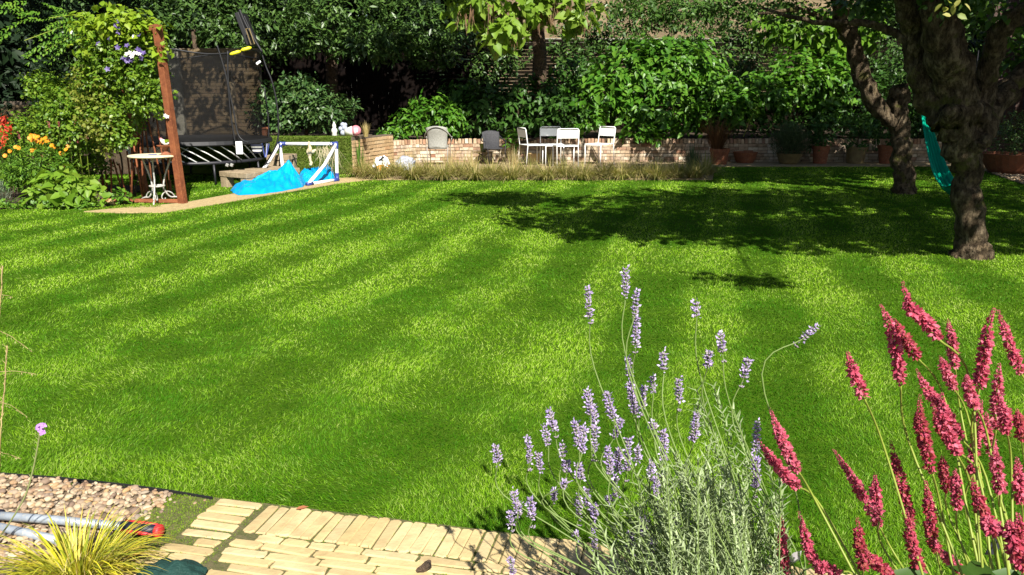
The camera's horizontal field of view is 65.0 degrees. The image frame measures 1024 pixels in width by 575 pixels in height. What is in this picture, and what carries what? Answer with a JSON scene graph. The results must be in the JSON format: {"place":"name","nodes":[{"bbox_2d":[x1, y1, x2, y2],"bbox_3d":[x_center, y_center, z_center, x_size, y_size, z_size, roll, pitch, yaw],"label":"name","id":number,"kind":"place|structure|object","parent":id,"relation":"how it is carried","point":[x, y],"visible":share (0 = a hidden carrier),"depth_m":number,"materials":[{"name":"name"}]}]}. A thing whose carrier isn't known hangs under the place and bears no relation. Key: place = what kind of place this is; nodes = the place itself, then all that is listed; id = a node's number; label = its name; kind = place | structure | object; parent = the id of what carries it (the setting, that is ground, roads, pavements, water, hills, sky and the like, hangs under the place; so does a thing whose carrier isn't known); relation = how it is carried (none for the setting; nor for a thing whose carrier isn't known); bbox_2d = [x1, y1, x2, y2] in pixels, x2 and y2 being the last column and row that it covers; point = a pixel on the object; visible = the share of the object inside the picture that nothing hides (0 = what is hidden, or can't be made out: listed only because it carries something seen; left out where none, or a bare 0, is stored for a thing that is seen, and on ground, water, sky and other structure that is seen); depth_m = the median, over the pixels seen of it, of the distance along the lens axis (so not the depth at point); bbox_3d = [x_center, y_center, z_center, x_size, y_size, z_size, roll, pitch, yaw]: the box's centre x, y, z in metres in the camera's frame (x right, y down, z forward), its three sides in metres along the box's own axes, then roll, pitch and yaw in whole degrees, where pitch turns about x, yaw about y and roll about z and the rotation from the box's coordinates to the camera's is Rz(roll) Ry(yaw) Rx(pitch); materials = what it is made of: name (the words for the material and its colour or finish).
{"place":"outdoors","nodes":[
{"label":"outdoors","id":0,"kind":"place"},
{"bbox_2d":[0,185,148,208],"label":"flower bed","id":1,"kind":"object","parent":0,"point":[127,188],"visible":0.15,"depth_m":12.73,"materials":[{"name":"soil"}]},
{"bbox_2d":[0,114,28,192],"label":"crocosmia","id":2,"kind":"object","parent":1,"relation":"on","point":[7,127],"visible":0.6,"depth_m":12.32,"materials":[{"name":"green plant"}]},
{"bbox_2d":[0,133,85,193],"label":"helenium","id":3,"kind":"object","parent":1,"relation":"on","point":[24,170],"visible":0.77,"depth_m":12.00,"materials":[{"name":"orange plant"}]},
{"bbox_2d":[0,197,99,209],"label":"creeping plant","id":4,"kind":"object","parent":1,"relation":"on","point":[84,205],"visible":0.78,"depth_m":11.23,"materials":[{"name":"green plant"}]},
{"bbox_2d":[16,163,99,209],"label":"hollyhock plant","id":5,"kind":"object","parent":1,"relation":"on","point":[67,185],"visible":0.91,"depth_m":11.35,"materials":[{"name":"green plant"}]},
{"bbox_2d":[80,177,113,206],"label":"hosta plant","id":6,"kind":"object","parent":1,"relation":"on","point":[91,191],"visible":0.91,"depth_m":11.37,"materials":[{"name":"green plant"}]},
{"bbox_2d":[0,472,182,574],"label":"gravel","id":7,"kind":"structure","parent":0,"point":[70,500],"depth_m":3.21,"materials":[{"name":"gravel"}]},
{"bbox_2d":[0,265,33,464],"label":"seed stalk","id":8,"kind":"object","parent":7,"relation":"on","point":[6,357],"visible":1,"depth_m":2.42,"materials":[{"name":"plant"}]},
{"bbox_2d":[0,423,46,535],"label":"verbena","id":9,"kind":"object","parent":7,"relation":"on","point":[39,429],"visible":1,"depth_m":2.87,"materials":[{"name":"green plant"}]},
{"bbox_2d":[0,509,164,544],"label":"loppers","id":10,"kind":"object","parent":7,"relation":"on","point":[28,518],"visible":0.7,"depth_m":2.96,"materials":[{"name":"metal"}]},
{"bbox_2d":[0,501,188,574],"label":"sedge","id":11,"kind":"object","parent":7,"relation":"on","point":[74,557],"visible":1,"depth_m":2.71,"materials":[{"name":"plant"}]},
{"bbox_2d":[0,472,212,499],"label":"lawn edging","id":12,"kind":"object","parent":7,"relation":"on","point":[141,487],"visible":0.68,"depth_m":3.33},
{"bbox_2d":[81,123,358,174],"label":"ground","id":13,"kind":"structure","parent":0,"point":[166,174],"depth_m":16.56,"materials":[{"name":"soil"}]},
{"bbox_2d":[0,0,66,100],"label":"background tree","id":14,"kind":"object","parent":13,"relation":"on","point":[12,62],"visible":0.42,"depth_m":18.59,"materials":[{"name":"green plant"}]},
{"bbox_2d":[0,0,142,100],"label":"background tree","id":15,"kind":"object","parent":13,"relation":"on","point":[71,4],"visible":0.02,"depth_m":24.26,"materials":[{"name":"green plant"}]},
{"bbox_2d":[180,135,352,173],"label":"turf wall","id":16,"kind":"structure","parent":13,"relation":"on","point":[344,148],"depth_m":16.05,"materials":[{"name":"plant"}]},
{"bbox_2d":[237,0,381,89],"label":"background tree","id":17,"kind":"object","parent":13,"relation":"on","point":[344,9],"visible":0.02,"depth_m":24.59,"materials":[{"name":"green plant"}]},
{"bbox_2d":[338,0,501,120],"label":"background tree","id":18,"kind":"object","parent":13,"relation":"on","point":[350,7],"visible":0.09,"depth_m":24.53,"materials":[{"name":"green plant"}]},
{"bbox_2d":[345,134,941,174],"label":"retaining wall","id":19,"kind":"structure","parent":13,"relation":"on","point":[387,145],"depth_m":18.59,"materials":[{"name":"brick"}]},
{"bbox_2d":[615,120,690,148],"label":"trailing shrub","id":20,"kind":"object","parent":19,"relation":"on","point":[645,134],"visible":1,"depth_m":18.35,"materials":[{"name":"green plant"}]},
{"bbox_2d":[453,0,882,118],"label":"house","id":21,"kind":"structure","parent":13,"relation":"on","point":[663,33],"depth_m":26.73,"materials":[{"name":"brick"}]},
{"bbox_2d":[869,3,986,91],"bbox_3d":[13.148,-8.064,24.012,5.797,7.993,3.476,0,14,0],"label":"background tree","id":22,"kind":"object","parent":13,"relation":"on","point":[969,34],"visible":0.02,"depth_m":23.50,"materials":[{"name":"green plant"}]},
{"bbox_2d":[976,0,1023,151],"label":"house","id":23,"kind":"structure","parent":13,"relation":"on","point":[1018,106],"depth_m":20.54,"materials":[{"name":"red brick"}]},
{"bbox_2d":[84,178,409,212],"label":"garden path","id":24,"kind":"structure","parent":0,"point":[164,208],"depth_m":11.94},
{"bbox_2d":[102,24,187,203],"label":"garden arch","id":25,"kind":"structure","parent":24,"relation":"on","point":[168,104],"depth_m":11.47,"materials":[{"name":"wood"}]},
{"bbox_2d":[63,1,174,70],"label":"hop vine","id":26,"kind":"object","parent":25,"relation":"on","point":[132,23],"visible":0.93,"depth_m":11.21,"materials":[{"name":"green plant"}]},
{"bbox_2d":[0,0,96,65],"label":"wisteria","id":27,"kind":"object","parent":26,"relation":"attached to","point":[56,36],"visible":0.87,"depth_m":11.83,"materials":[{"name":"green plant"}]},
{"bbox_2d":[127,153,176,204],"bbox_3d":[-5.195,-1.577,11.740,0.710,0.716,0.710,0,14,0],"label":"bistro table","id":28,"kind":"object","parent":24,"relation":"on","point":[143,157],"visible":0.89,"depth_m":11.71,"materials":[{"name":"metal"}]},
{"bbox_2d":[231,160,334,194],"bbox_3d":[-3.901,-2.095,14.349,1.026,0.443,3.646,4,14,17],"label":"tarpaulin","id":29,"kind":"object","parent":24,"relation":"on","point":[285,176],"visible":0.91,"depth_m":13.49,"materials":[{"name":"plastic"}]},
{"bbox_2d":[262,141,345,185],"bbox_3d":[-3.816,-2.267,14.645,1.461,0.758,1.529,2,14,8],"label":"football goal","id":30,"kind":"object","parent":24,"relation":"on","point":[310,151],"visible":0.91,"depth_m":14.82,"materials":[{"name":"white plastic"}]},
{"bbox_2d":[5,495,856,574],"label":"brick paving","id":31,"kind":"structure","parent":0,"point":[345,557],"depth_m":2.87,"materials":[{"name":"brick"}]},
{"bbox_2d":[136,557,206,574],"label":"garden cloth","id":32,"kind":"object","parent":31,"relation":"on","point":[184,567],"visible":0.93,"depth_m":2.65,"materials":[{"name":"fabric"}]},
{"bbox_2d":[92,491,621,574],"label":"moss","id":33,"kind":"object","parent":31,"relation":"on","point":[181,498],"visible":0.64,"depth_m":3.08,"materials":[{"name":"plant"}]},
{"bbox_2d":[490,264,819,574],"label":"lavender","id":34,"kind":"object","parent":31,"relation":"on","point":[700,552],"visible":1,"depth_m":2.16,"materials":[{"name":"green plant"}]},
{"bbox_2d":[6,130,946,173],"bbox_3d":[-1.500,-3.829,21.428,25.000,0.550,10.550,0,14,0],"label":"raised bed","id":35,"kind":"object","parent":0,"point":[591,134],"visible":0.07,"depth_m":19.05,"materials":[{"name":"plant"}]},
{"bbox_2d":[0,101,123,142],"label":"brick wall","id":36,"kind":"structure","parent":35,"relation":"on","point":[17,106],"depth_m":17.29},
{"bbox_2d":[7,0,309,99],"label":"holly tree","id":37,"kind":"object","parent":35,"relation":"on","point":[193,39],"visible":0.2,"depth_m":18.72,"materials":[{"name":"green plant"}]},
{"bbox_2d":[118,0,265,44],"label":"background tree","id":38,"kind":"object","parent":35,"relation":"on","point":[198,7],"visible":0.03,"depth_m":24.53,"materials":[{"name":"green plant"}]},
{"bbox_2d":[174,48,262,104],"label":"brick wall","id":39,"kind":"structure","parent":35,"relation":"on","point":[211,50],"depth_m":17.19,"materials":[{"name":"brick"}]},
{"bbox_2d":[58,41,414,129],"bbox_3d":[-7.934,-5.600,23.383,10.221,3.005,0.121,0,14,0],"label":"slatted fence","id":40,"kind":"object","parent":35,"relation":"on","point":[390,103],"visible":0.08,"depth_m":23.23,"materials":[{"name":"wood"}]},
{"bbox_2d":[124,0,467,134],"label":"evergreen oak","id":41,"kind":"object","parent":35,"relation":"on","point":[331,43],"visible":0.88,"depth_m":18.87,"materials":[{"name":"green plant"}]},
{"bbox_2d":[259,70,364,135],"bbox_3d":[-4.446,-3.857,17.163,2.680,1.578,1.401,0,14,0],"label":"camellia shrub","id":42,"kind":"object","parent":35,"relation":"on","point":[311,112],"visible":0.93,"depth_m":16.96,"materials":[{"name":"green plant"}]},
{"bbox_2d":[375,89,470,140],"bbox_3d":[-2.057,-3.914,18.431,2.225,1.304,0.959,-2,14,-8],"label":"euonymus shrub","id":43,"kind":"object","parent":35,"relation":"on","point":[447,119],"visible":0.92,"depth_m":18.28,"materials":[{"name":"green plant"}]},
{"bbox_2d":[414,48,496,129],"bbox_3d":[-1.648,-5.503,23.407,2.401,2.806,0.121,0,14,0],"label":"slatted fence","id":44,"kind":"object","parent":35,"relation":"on","point":[428,92],"visible":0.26,"depth_m":23.23,"materials":[{"name":"wood"}]},
{"bbox_2d":[435,52,603,141],"bbox_3d":[0.240,-4.519,19.345,4.182,2.326,2.280,0,14,0],"label":"dogwood shrub","id":45,"kind":"object","parent":35,"relation":"on","point":[507,104],"visible":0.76,"depth_m":18.85,"materials":[{"name":"green plant"}]},
{"bbox_2d":[440,0,608,136],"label":"catalpa tree","id":46,"kind":"object","parent":35,"relation":"on","point":[507,31],"visible":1,"depth_m":16.94,"materials":[{"name":"green plant"}]},
{"bbox_2d":[501,111,605,154],"bbox_3d":[0.981,-3.534,18.407,2.514,0.981,0.689,-4,14,-16],"label":"trailing shrub","id":47,"kind":"object","parent":35,"relation":"on","point":[596,121],"visible":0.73,"depth_m":18.43,"materials":[{"name":"green plant"}]},
{"bbox_2d":[561,31,739,138],"bbox_3d":[3.292,-4.753,18.985,4.270,2.606,2.127,0,14,0],"label":"dogwood shrub","id":48,"kind":"object","parent":35,"relation":"on","point":[653,81],"visible":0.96,"depth_m":18.53,"materials":[{"name":"green plant"}]},
{"bbox_2d":[604,0,735,129],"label":"rosemary willow","id":49,"kind":"object","parent":35,"relation":"on","point":[648,24],"visible":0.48,"depth_m":21.91,"materials":[{"name":"green plant"}]},
{"bbox_2d":[429,0,986,129],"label":"laurel hedge","id":50,"kind":"object","parent":35,"relation":"on","point":[739,68],"visible":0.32,"depth_m":21.12,"materials":[{"name":"green plant"}]},
{"bbox_2d":[496,39,983,131],"bbox_3d":[7.264,-5.624,23.377,15.473,3.055,0.122,0,14,0],"label":"slatted fence","id":51,"kind":"object","parent":35,"relation":"on","point":[520,73],"visible":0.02,"depth_m":23.14,"materials":[{"name":"wood"}]},
{"bbox_2d":[708,43,863,135],"bbox_3d":[6.496,-4.590,18.940,4.027,2.288,1.533,-2,14,-8],"label":"dogwood shrub","id":52,"kind":"object","parent":35,"relation":"on","point":[782,86],"visible":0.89,"depth_m":18.61,"materials":[{"name":"green plant"}]},
{"bbox_2d":[746,0,886,131],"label":"maple sapling","id":53,"kind":"object","parent":35,"relation":"on","point":[829,39],"visible":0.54,"depth_m":19.07,"materials":[{"name":"green plant"}]},
{"bbox_2d":[702,43,938,138],"bbox_3d":[7.816,-4.658,19.211,6.696,2.676,2.199,0,14,0],"label":"privet shrub","id":54,"kind":"object","parent":35,"relation":"on","point":[912,112],"visible":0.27,"depth_m":18.89,"materials":[{"name":"green plant"}]},
{"bbox_2d":[0,167,1023,574],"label":"lawn","id":55,"kind":"structure","parent":0,"point":[446,389],"depth_m":5.34,"materials":[{"name":"plant"}]},
{"bbox_2d":[0,105,117,178],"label":"rose bush","id":56,"kind":"object","parent":55,"relation":"on","point":[33,127],"visible":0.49,"depth_m":12.48,"materials":[{"name":"green plant"}]},
{"bbox_2d":[0,0,153,176],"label":"yew tree","id":57,"kind":"object","parent":55,"relation":"on","point":[30,5],"visible":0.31,"depth_m":14.73,"materials":[{"name":"green plant"}]},
{"bbox_2d":[14,20,177,195],"bbox_3d":[-6.234,-2.625,12.015,3.100,2.609,1.217,6,15,22],"label":"climbing plant","id":58,"kind":"object","parent":55,"relation":"on","point":[96,113],"visible":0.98,"depth_m":11.59,"materials":[{"name":"green plant"}]},
{"bbox_2d":[106,187,135,205],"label":"mint plant","id":59,"kind":"object","parent":55,"relation":"on","point":[118,198],"visible":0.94,"depth_m":11.59,"materials":[{"name":"green plant"}]},
{"bbox_2d":[126,9,278,183],"bbox_3d":[-5.665,-3.487,14.769,3.040,2.964,2.721,0,14,0],"label":"trampoline","id":60,"kind":"object","parent":55,"relation":"on","point":[217,103],"visible":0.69,"depth_m":13.87,"materials":[{"name":"fabric"}]},
{"bbox_2d":[219,166,299,187],"bbox_3d":[-4.420,-1.940,14.143,0.692,0.274,1.200,8,16,31],"label":"timber bench","id":61,"kind":"object","parent":55,"relation":"on","point":[227,177],"visible":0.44,"depth_m":13.77,"materials":[{"name":"wood"}]},
{"bbox_2d":[266,153,296,167],"bbox_3d":[-4.374,-2.313,15.313,0.440,0.442,0.442,1,14,6],"label":"timber bench","id":62,"kind":"object","parent":55,"relation":"on","point":[275,160],"visible":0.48,"depth_m":15.11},
{"bbox_2d":[350,153,397,180],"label":"grass clump","id":63,"kind":"object","parent":55,"relation":"on","point":[381,173],"visible":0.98,"depth_m":14.97,"materials":[{"name":"plant"}]},
{"bbox_2d":[392,154,431,181],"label":"grass clump","id":64,"kind":"object","parent":55,"relation":"on","point":[415,173],"visible":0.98,"depth_m":14.89,"materials":[{"name":"plant"}]},
{"bbox_2d":[418,153,459,181],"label":"grass clump","id":65,"kind":"object","parent":55,"relation":"on","point":[443,174],"visible":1,"depth_m":14.82,"materials":[{"name":"plant"}]},
{"bbox_2d":[450,155,496,181],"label":"grass clump","id":66,"kind":"object","parent":55,"relation":"on","point":[472,173],"visible":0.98,"depth_m":14.82,"materials":[{"name":"plant"}]},
{"bbox_2d":[483,151,527,179],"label":"grass clump","id":67,"kind":"object","parent":55,"relation":"on","point":[512,173],"visible":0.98,"depth_m":14.83,"materials":[{"name":"plant"}]},
{"bbox_2d":[524,150,565,181],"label":"grass clump","id":68,"kind":"object","parent":55,"relation":"on","point":[548,173],"visible":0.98,"depth_m":14.83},
{"bbox_2d":[563,156,607,181],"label":"grass clump","id":69,"kind":"object","parent":55,"relation":"on","point":[584,173],"visible":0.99,"depth_m":14.82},
{"bbox_2d":[637,155,681,181],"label":"grass clump","id":70,"kind":"object","parent":55,"relation":"on","point":[655,172],"visible":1,"depth_m":14.89,"materials":[{"name":"plant"}]},
{"bbox_2d":[606,0,998,194],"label":"apple tree","id":71,"kind":"object","parent":55,"relation":"on","point":[891,112],"visible":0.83,"depth_m":12.32,"materials":[{"name":"brown plant"}]},
{"bbox_2d":[921,115,953,194],"bbox_3d":[5.665,-1.947,10.437,0.338,1.378,4.948,4,14,17],"label":"hammock","id":72,"kind":"object","parent":71,"relation":"hanging from","point":[943,176],"visible":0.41,"depth_m":11.16,"materials":[{"name":"fabric"}]},
{"bbox_2d":[761,0,1023,259],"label":"apple tree","id":73,"kind":"object","parent":55,"relation":"on","point":[961,103],"visible":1,"depth_m":7.60,"materials":[{"name":"brown plant"}]},
{"bbox_2d":[356,161,950,179],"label":"terrace","id":74,"kind":"structure","parent":0,"point":[812,164],"depth_m":17.68,"materials":[{"name":"stone"}]},
{"bbox_2d":[341,156,377,178],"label":"grass clump","id":75,"kind":"object","parent":74,"relation":"on","point":[354,172],"visible":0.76,"depth_m":15.31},
{"bbox_2d":[368,152,410,178],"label":"grass clump","id":76,"kind":"object","parent":74,"relation":"on","point":[396,171],"visible":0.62,"depth_m":15.38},
{"bbox_2d":[424,126,451,163],"bbox_3d":[-1.617,-3.122,17.665,0.624,0.861,0.522,1,14,5],"label":"weave chair","id":77,"kind":"object","parent":74,"relation":"on","point":[436,136],"visible":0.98,"depth_m":17.47,"materials":[{"name":"beige wicker"}]},
{"bbox_2d":[439,153,476,179],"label":"grass clump","id":78,"kind":"object","parent":74,"relation":"on","point":[458,170],"visible":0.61,"depth_m":15.25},
{"bbox_2d":[481,130,505,164],"bbox_3d":[-0.413,-3.101,17.834,0.561,0.740,0.470,-6,15,-24],"label":"weave chair","id":79,"kind":"object","parent":74,"relation":"on","point":[490,141],"visible":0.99,"depth_m":17.91,"materials":[{"name":"grey wicker"}]},
{"bbox_2d":[510,154,544,179],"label":"grass clump","id":80,"kind":"object","parent":74,"relation":"on","point":[527,171],"visible":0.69,"depth_m":15.20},
{"bbox_2d":[517,127,545,165],"bbox_3d":[0.423,-3.065,17.492,0.497,0.832,0.482,-5,15,-21],"label":"metal chair","id":81,"kind":"object","parent":74,"relation":"on","point":[522,133],"visible":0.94,"depth_m":17.39,"materials":[{"name":"white paint"}]},
{"bbox_2d":[540,126,563,165],"bbox_3d":[0.877,-3.122,17.726,0.482,0.832,0.497,-1,14,-5],"label":"metal chair","id":82,"kind":"object","parent":74,"relation":"on","point":[548,131],"visible":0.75,"depth_m":17.86,"materials":[{"name":"white paint"}]},
{"bbox_2d":[552,128,579,166],"bbox_3d":[1.151,-2.991,17.189,0.482,0.832,0.497,-2,14,-8],"label":"metal chair","id":83,"kind":"object","parent":74,"relation":"on","point":[567,134],"visible":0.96,"depth_m":16.93,"materials":[{"name":"white paint"}]},
{"bbox_2d":[543,152,590,179],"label":"grass clump","id":84,"kind":"object","parent":74,"relation":"on","point":[562,170],"visible":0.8,"depth_m":15.09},
{"bbox_2d":[584,126,615,164],"bbox_3d":[1.954,-3.144,17.817,0.497,0.832,0.482,-12,18,-41],"label":"metal chair","id":85,"kind":"object","parent":74,"relation":"on","point":[607,131],"visible":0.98,"depth_m":17.82,"materials":[{"name":"white paint"}]},
{"bbox_2d":[581,156,618,180],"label":"grass clump","id":86,"kind":"object","parent":74,"relation":"on","point":[601,172],"visible":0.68,"depth_m":15.09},
{"bbox_2d":[593,153,642,179],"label":"grass clump","id":87,"kind":"object","parent":74,"relation":"on","point":[624,174],"visible":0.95,"depth_m":14.90,"materials":[{"name":"plant"}]},
{"bbox_2d":[620,152,660,180],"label":"grass clump","id":88,"kind":"object","parent":74,"relation":"on","point":[639,174],"visible":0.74,"depth_m":15.11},
{"bbox_2d":[648,153,694,179],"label":"grass clump","id":89,"kind":"object","parent":74,"relation":"on","point":[673,173],"visible":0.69,"depth_m":15.11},
{"bbox_2d":[674,156,718,180],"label":"grass clump","id":90,"kind":"object","parent":74,"relation":"on","point":[697,172],"visible":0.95,"depth_m":15.04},
{"bbox_2d":[685,149,725,174],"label":"grass clump","id":91,"kind":"object","parent":74,"relation":"on","point":[706,166],"visible":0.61,"depth_m":15.66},
{"bbox_2d":[709,148,729,164],"bbox_3d":[4.639,-2.925,17.979,0.450,0.367,0.450,0,14,0],"label":"flower pot","id":92,"kind":"object","parent":74,"relation":"on","point":[721,154],"visible":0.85,"depth_m":17.83,"materials":[{"name":"ceramic"}]},
{"bbox_2d":[699,112,737,148],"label":"copper grass","id":93,"kind":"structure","parent":92,"relation":"in","point":[717,138],"depth_m":17.76,"materials":[{"name":"plant"}]},
{"bbox_2d":[733,151,757,162],"bbox_3d":[5.337,-2.975,18.402,0.567,0.263,0.567,0,14,0],"label":"flower pot","id":94,"kind":"object","parent":74,"relation":"on","point":[744,156],"visible":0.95,"depth_m":18.23,"materials":[{"name":"ceramic"}]},
{"bbox_2d":[776,152,802,163],"bbox_3d":[6.235,-2.897,18.093,0.576,0.259,0.576,0,14,0],"label":"flower pot","id":95,"kind":"object","parent":74,"relation":"on","point":[790,158],"visible":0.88,"depth_m":17.91,"materials":[{"name":"ceramic"}]},
{"bbox_2d":[769,121,812,156],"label":"sage bush","id":96,"kind":"object","parent":74,"relation":"on","point":[793,140],"visible":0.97,"depth_m":17.95,"materials":[{"name":"green plant"}]},
{"bbox_2d":[812,145,830,163],"bbox_3d":[6.976,-2.995,18.177,0.398,0.409,0.398,0,14,0],"label":"flower pot","id":97,"kind":"object","parent":74,"relation":"on","point":[820,156],"visible":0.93,"depth_m":18.05,"materials":[{"name":"ceramic"}]},
{"bbox_2d":[806,114,838,153],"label":"potted plant","id":98,"kind":"object","parent":97,"relation":"in","point":[820,137],"visible":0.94,"depth_m":17.94,"materials":[{"name":"green plant"}]},
{"bbox_2d":[845,146,867,163],"bbox_3d":[7.775,-2.986,18.180,0.464,0.390,0.464,0,14,0],"label":"flower pot","id":99,"kind":"object","parent":74,"relation":"on","point":[855,155],"visible":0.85,"depth_m":18.02,"materials":[{"name":"ceramic"}]},
{"bbox_2d":[838,112,880,150],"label":"potted plant","id":100,"kind":"object","parent":99,"relation":"in","point":[866,130],"visible":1,"depth_m":17.94,"materials":[{"name":"green plant"}]},
{"bbox_2d":[877,144,892,163],"bbox_3d":[8.509,-3.004,18.175,0.493,0.427,0.493,0,14,0],"label":"flower pot","id":101,"kind":"object","parent":74,"relation":"on","point":[884,152],"visible":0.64,"depth_m":18.05,"materials":[{"name":"ceramic"}]},
{"bbox_2d":[678,138,703,167],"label":"blue grass","id":102,"kind":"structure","parent":0,"point":[692,154],"depth_m":16.38,"materials":[{"name":"grey plant"}]},
{"bbox_2d":[757,281,1023,574],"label":"bistort","id":103,"kind":"object","parent":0,"point":[947,426],"visible":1,"depth_m":1.82,"materials":[{"name":"pink plant"}]},
{"bbox_2d":[986,169,1022,183],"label":"gravel path","id":104,"kind":"structure","parent":0,"point":[1005,178],"depth_m":15.15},
{"bbox_2d":[982,151,1023,174],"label":"flower pot","id":105,"kind":"object","parent":104,"relation":"on","point":[999,162],"visible":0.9,"depth_m":15.85,"materials":[{"name":"ceramic"}]},
{"bbox_2d":[984,109,1023,154],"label":"boxwood bush","id":106,"kind":"object","parent":105,"relation":"in","point":[1016,138],"visible":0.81,"depth_m":15.97,"materials":[{"name":"green plant"}]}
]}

